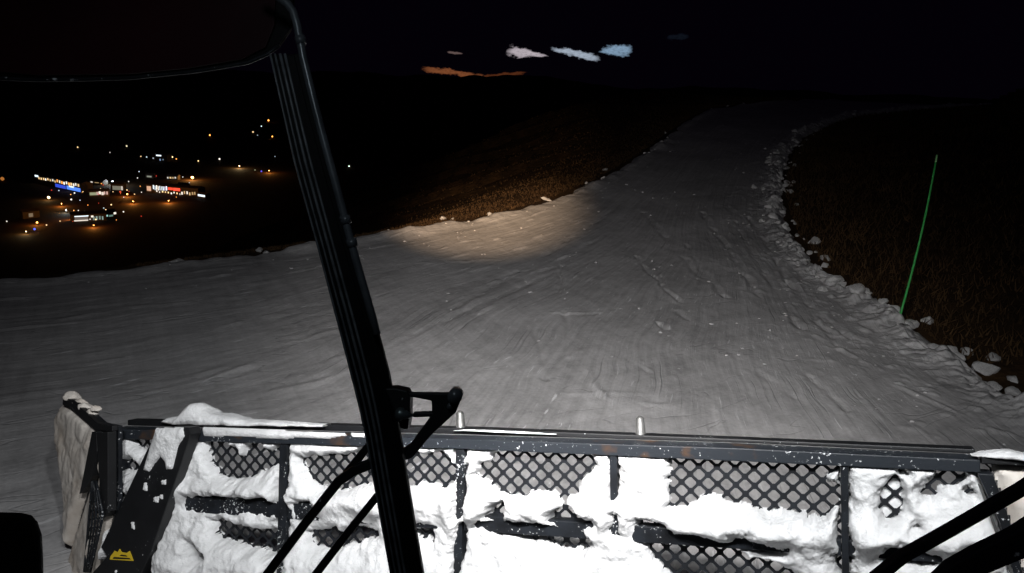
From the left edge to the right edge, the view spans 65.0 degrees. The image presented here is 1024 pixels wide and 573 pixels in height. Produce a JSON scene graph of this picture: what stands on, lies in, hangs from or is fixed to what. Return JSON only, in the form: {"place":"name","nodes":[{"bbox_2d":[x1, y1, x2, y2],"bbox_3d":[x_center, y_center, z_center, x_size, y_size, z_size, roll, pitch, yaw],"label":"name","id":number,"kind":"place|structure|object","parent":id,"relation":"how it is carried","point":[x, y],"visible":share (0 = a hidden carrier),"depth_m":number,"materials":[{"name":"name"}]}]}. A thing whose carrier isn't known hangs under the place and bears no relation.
{"place":"outdoors","nodes":[
{"label":"outdoors","id":0,"kind":"place"},
{"bbox_2d":[0,69,1023,396],"bbox_3d":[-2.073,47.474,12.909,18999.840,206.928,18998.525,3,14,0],"label":"ground","id":1,"kind":"structure","parent":0,"point":[390,137],"depth_m":848.41,"materials":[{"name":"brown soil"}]},
{"bbox_2d":[18,208,39,218],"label":"lit building","id":2,"kind":"structure","parent":1,"relation":"on","point":[29,213],"depth_m":793.94,"materials":[{"name":"brown"}]},
{"bbox_2d":[34,172,92,192],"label":"lit building","id":3,"kind":"structure","parent":1,"relation":"on","point":[65,183],"depth_m":981.93,"materials":[{"name":"grey"}]},
{"bbox_2d":[55,184,65,188],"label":"lit window","id":4,"kind":"structure","parent":3,"relation":"in","point":[56,185],"depth_m":985.38,"materials":[{"name":"blue glass"}]},
{"bbox_2d":[66,185,80,191],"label":"lit window","id":5,"kind":"structure","parent":3,"relation":"in","point":[74,189],"depth_m":967.03,"materials":[{"name":"blue glass"}]},
{"bbox_2d":[69,210,106,221],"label":"lit building","id":6,"kind":"structure","parent":1,"relation":"on","point":[86,216],"depth_m":792.11,"materials":[{"name":"grey"}]},
{"bbox_2d":[75,217,87,219],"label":"lit window","id":7,"kind":"structure","parent":6,"relation":"in","point":[76,218],"depth_m":787.92,"materials":[{"name":"grey"}]},
{"bbox_2d":[89,178,107,184],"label":"lit building","id":8,"kind":"structure","parent":1,"relation":"on","point":[98,181],"depth_m":1033.68,"materials":[{"name":"grey"}]},
{"bbox_2d":[88,188,109,196],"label":"lit building","id":9,"kind":"structure","parent":1,"relation":"on","point":[99,192],"depth_m":942.85,"materials":[{"name":"grey"}]},
{"bbox_2d":[106,209,117,218],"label":"lit building","id":10,"kind":"structure","parent":1,"relation":"on","point":[111,213],"depth_m":814.85,"materials":[{"name":"grey"}]},
{"bbox_2d":[110,182,126,190],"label":"lit building","id":11,"kind":"structure","parent":1,"relation":"on","point":[118,186],"depth_m":991.16,"materials":[{"name":"grey"}]},
{"bbox_2d":[112,186,120,189],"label":"lit window","id":12,"kind":"structure","parent":11,"relation":"in","point":[113,187],"depth_m":991.17,"materials":[{"name":"grey"}]},
{"bbox_2d":[145,173,156,178],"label":"lit building","id":13,"kind":"structure","parent":1,"relation":"on","point":[151,175],"depth_m":1110.31,"materials":[{"name":"grey"}]},
{"bbox_2d":[152,153,171,161],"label":"lit building","id":14,"kind":"structure","parent":1,"relation":"on","point":[164,157],"depth_m":1305.69,"materials":[{"name":"grey"}]},
{"bbox_2d":[166,174,179,179],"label":"lit building","id":15,"kind":"structure","parent":1,"relation":"on","point":[173,176],"depth_m":1107.25,"materials":[{"name":"grey"}]},
{"bbox_2d":[146,182,204,196],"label":"lit building","id":16,"kind":"structure","parent":1,"relation":"on","point":[173,189],"depth_m":979.86,"materials":[{"name":"grey"}]},
{"bbox_2d":[197,192,210,198],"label":"lit building","id":17,"kind":"structure","parent":1,"relation":"on","point":[203,195],"depth_m":963.21,"materials":[{"name":"grey"}]},
{"bbox_2d":[0,99,1023,572],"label":"piste","id":18,"kind":"structure","parent":1,"relation":"on","point":[252,337],"depth_m":8.27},
{"bbox_2d":[169,258,184,262],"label":"snow lump","id":19,"kind":"object","parent":18,"relation":"on","point":[176,260],"visible":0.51,"depth_m":10.73,"materials":[{"name":"white snow"}]},
{"bbox_2d":[0,0,1023,572],"bbox_3d":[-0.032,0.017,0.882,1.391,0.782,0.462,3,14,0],"label":"snow groomer","id":20,"kind":"object","parent":18,"relation":"on","point":[78,40],"visible":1,"depth_m":0.95,"materials":[{"name":"black metal"}]},
{"bbox_2d":[63,399,1023,572],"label":"dozer blade","id":21,"kind":"object","parent":20,"relation":"attached to","point":[126,547],"visible":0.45,"depth_m":3.27,"materials":[{"name":"black metal"}]},
{"bbox_2d":[63,391,101,414],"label":"packed snow","id":22,"kind":"structure","parent":21,"relation":"on","point":[95,409],"depth_m":4.33,"materials":[{"name":"white snow"}]},
{"bbox_2d":[54,405,112,572],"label":"packed snow","id":23,"kind":"structure","parent":21,"relation":"on","point":[73,431],"depth_m":4.30,"materials":[{"name":"white snow"}]},
{"bbox_2d":[115,427,184,572],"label":"packed snow","id":24,"kind":"structure","parent":21,"relation":"attached to","point":[165,443],"depth_m":3.79,"materials":[{"name":"white snow"}]},
{"bbox_2d":[161,402,327,426],"bbox_3d":[-1.294,0.653,3.869,0.959,0.183,0.156,7,15,18],"label":"snow heap","id":25,"kind":"object","parent":21,"relation":"on","point":[202,413],"visible":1,"depth_m":3.86,"materials":[{"name":"white snow"}]},
{"bbox_2d":[203,427,364,438],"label":"packed snow","id":26,"kind":"structure","parent":21,"relation":"on","point":[249,432],"depth_m":3.67,"materials":[{"name":"white snow"}]},
{"bbox_2d":[454,429,555,434],"bbox_3d":[-0.034,0.607,3.346,0.455,0.079,0.021,8,15,20],"label":"snow heap","id":27,"kind":"object","parent":21,"relation":"on","point":[503,431],"visible":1,"depth_m":3.34,"materials":[{"name":"white snow"}]},
{"bbox_2d":[98,439,1009,572],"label":"packed snow","id":28,"kind":"structure","parent":21,"relation":"on","point":[192,541],"depth_m":3.17,"materials":[{"name":"white snow"}]},
{"bbox_2d":[970,449,1023,460],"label":"snow heap","id":29,"kind":"object","parent":21,"relation":"on","point":[1006,454],"visible":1,"depth_m":2.60,"materials":[{"name":"white snow"}]},
{"bbox_2d":[991,464,1023,566],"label":"packed snow","id":30,"kind":"structure","parent":21,"relation":"on","point":[1006,476],"depth_m":2.62,"materials":[{"name":"white snow"}]},
{"bbox_2d":[144,99,1005,444],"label":"snow crumbs","id":31,"kind":"object","parent":18,"relation":"on","point":[672,265],"visible":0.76,"depth_m":10.60,"materials":[{"name":"white snow"}]},
{"bbox_2d":[767,212,777,218],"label":"snow lump","id":32,"kind":"object","parent":18,"relation":"on","point":[772,215],"visible":0.95,"depth_m":14.23,"materials":[{"name":"white snow"}]},
{"bbox_2d":[816,270,828,276],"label":"snow lump","id":33,"kind":"object","parent":18,"relation":"on","point":[821,273],"visible":0.9,"depth_m":10.98,"materials":[{"name":"white snow"}]},
{"bbox_2d":[817,286,827,291],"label":"snow lump","id":34,"kind":"object","parent":18,"relation":"on","point":[823,289],"visible":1,"depth_m":10.53,"materials":[{"name":"white snow"}]},
{"bbox_2d":[826,275,841,281],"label":"snow lump","id":35,"kind":"object","parent":18,"relation":"on","point":[832,278],"visible":1,"depth_m":10.74,"materials":[{"name":"white snow"}]},
{"bbox_2d":[836,282,846,286],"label":"snow lump","id":36,"kind":"object","parent":18,"relation":"on","point":[843,284],"visible":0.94,"depth_m":10.61,"materials":[{"name":"white snow"}]},
{"bbox_2d":[849,285,865,293],"bbox_3d":[4.318,0.044,10.069,0.186,0.130,0.188,-5,16,-26],"label":"snow lump","id":37,"kind":"object","parent":18,"relation":"on","point":[858,289],"visible":1,"depth_m":10.01,"materials":[{"name":"white snow"}]},
{"bbox_2d":[878,298,888,303],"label":"snow lump","id":38,"kind":"object","parent":18,"relation":"on","point":[883,300],"visible":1,"depth_m":9.56,"materials":[{"name":"white snow"}]},
{"bbox_2d":[891,305,899,312],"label":"snow lump","id":39,"kind":"object","parent":18,"relation":"on","point":[897,307],"visible":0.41,"depth_m":9.50,"materials":[{"name":"white snow"}]},
{"bbox_2d":[905,320,915,328],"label":"snow lump","id":40,"kind":"object","parent":18,"relation":"on","point":[910,323],"visible":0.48,"depth_m":9.03,"materials":[{"name":"white snow"}]},
{"bbox_2d":[905,319,919,327],"bbox_3d":[4.671,0.429,9.406,0.208,0.099,0.191,14,-7,-22],"label":"snow lump","id":41,"kind":"object","parent":18,"relation":"on","point":[916,323],"visible":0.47,"depth_m":9.34,"materials":[{"name":"white snow"}]},
{"bbox_2d":[900,155,937,313],"bbox_3d":[4.769,-0.514,9.496,0.098,2.041,0.739,12,17,33],"label":"marker pole","id":42,"kind":"object","parent":18,"relation":"on","point":[916,253],"visible":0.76,"depth_m":9.49,"materials":[{"name":"green plastic"}]},
{"bbox_2d":[953,352,965,360],"bbox_3d":[4.545,0.718,8.200,0.105,0.079,0.163,2,14,-3],"label":"snow lump","id":43,"kind":"object","parent":18,"relation":"on","point":[961,356],"visible":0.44,"depth_m":8.16,"materials":[{"name":"white snow"}]},
{"bbox_2d":[986,381,1002,390],"bbox_3d":[4.505,0.939,7.526,0.145,0.094,0.197,-3,15,-21],"label":"snow lump","id":44,"kind":"object","parent":18,"relation":"on","point":[995,385],"visible":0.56,"depth_m":7.48,"materials":[{"name":"white snow"}]},
{"bbox_2d":[808,236,820,243],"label":"snow lump","id":45,"kind":"object","parent":1,"relation":"on","point":[816,239],"visible":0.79,"depth_m":13.16,"materials":[{"name":"white snow"}]},
{"bbox_2d":[821,262,828,267],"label":"snow lump","id":46,"kind":"object","parent":1,"relation":"on","point":[824,265],"visible":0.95,"depth_m":11.89,"materials":[{"name":"white snow"}]},
{"bbox_2d":[820,255,829,260],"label":"snow lump","id":47,"kind":"object","parent":1,"relation":"on","point":[822,257],"visible":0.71,"depth_m":12.19,"materials":[{"name":"white snow"}]},
{"bbox_2d":[924,316,933,324],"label":"snow lump","id":48,"kind":"object","parent":1,"relation":"on","point":[928,318],"visible":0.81,"depth_m":9.44,"materials":[{"name":"white snow"}]},
{"bbox_2d":[927,343,938,348],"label":"snow lump","id":49,"kind":"object","parent":1,"relation":"on","point":[932,345],"visible":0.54,"depth_m":8.64,"materials":[{"name":"white snow"}]},
{"bbox_2d":[947,345,957,351],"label":"snow lump","id":50,"kind":"object","parent":1,"relation":"on","point":[953,348],"visible":0.59,"depth_m":8.55,"materials":[{"name":"white snow"}]},
{"bbox_2d":[960,347,972,355],"bbox_3d":[4.825,0.687,8.509,0.125,0.085,0.162,5,15,11],"label":"snow lump","id":51,"kind":"object","parent":1,"relation":"on","point":[967,349],"visible":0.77,"depth_m":8.48,"materials":[{"name":"white snow"}]},
{"bbox_2d":[971,361,1000,375],"bbox_3d":[4.722,0.819,8.015,0.291,0.125,0.222,-2,24,-8],"label":"snow lump","id":52,"kind":"object","parent":1,"relation":"on","point":[984,369],"visible":0.99,"depth_m":7.96,"materials":[{"name":"white snow"}]},
{"bbox_2d":[986,352,1002,360],"bbox_3d":[4.980,0.732,8.309,0.165,0.072,0.152,-3,21,9],"label":"snow lump","id":53,"kind":"object","parent":1,"relation":"on","point":[996,357],"visible":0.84,"depth_m":8.29,"materials":[{"name":"white snow"}]},
{"bbox_2d":[1004,386,1020,395],"bbox_3d":[4.692,0.980,7.524,0.142,0.089,0.136,9,7,34],"label":"snow lump","id":54,"kind":"object","parent":1,"relation":"on","point":[1013,390],"visible":0.8,"depth_m":7.49,"materials":[{"name":"white snow"}]},
{"bbox_2d":[1007,376,1017,382],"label":"snow lump","id":55,"kind":"object","parent":1,"relation":"on","point":[1014,379],"visible":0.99,"depth_m":7.75,"materials":[{"name":"white snow"}]},
{"bbox_2d":[221,0,1023,99],"label":"sky","id":56,"kind":"structure","parent":0,"point":[934,48],"materials":[{"name":"black"}]}
]}

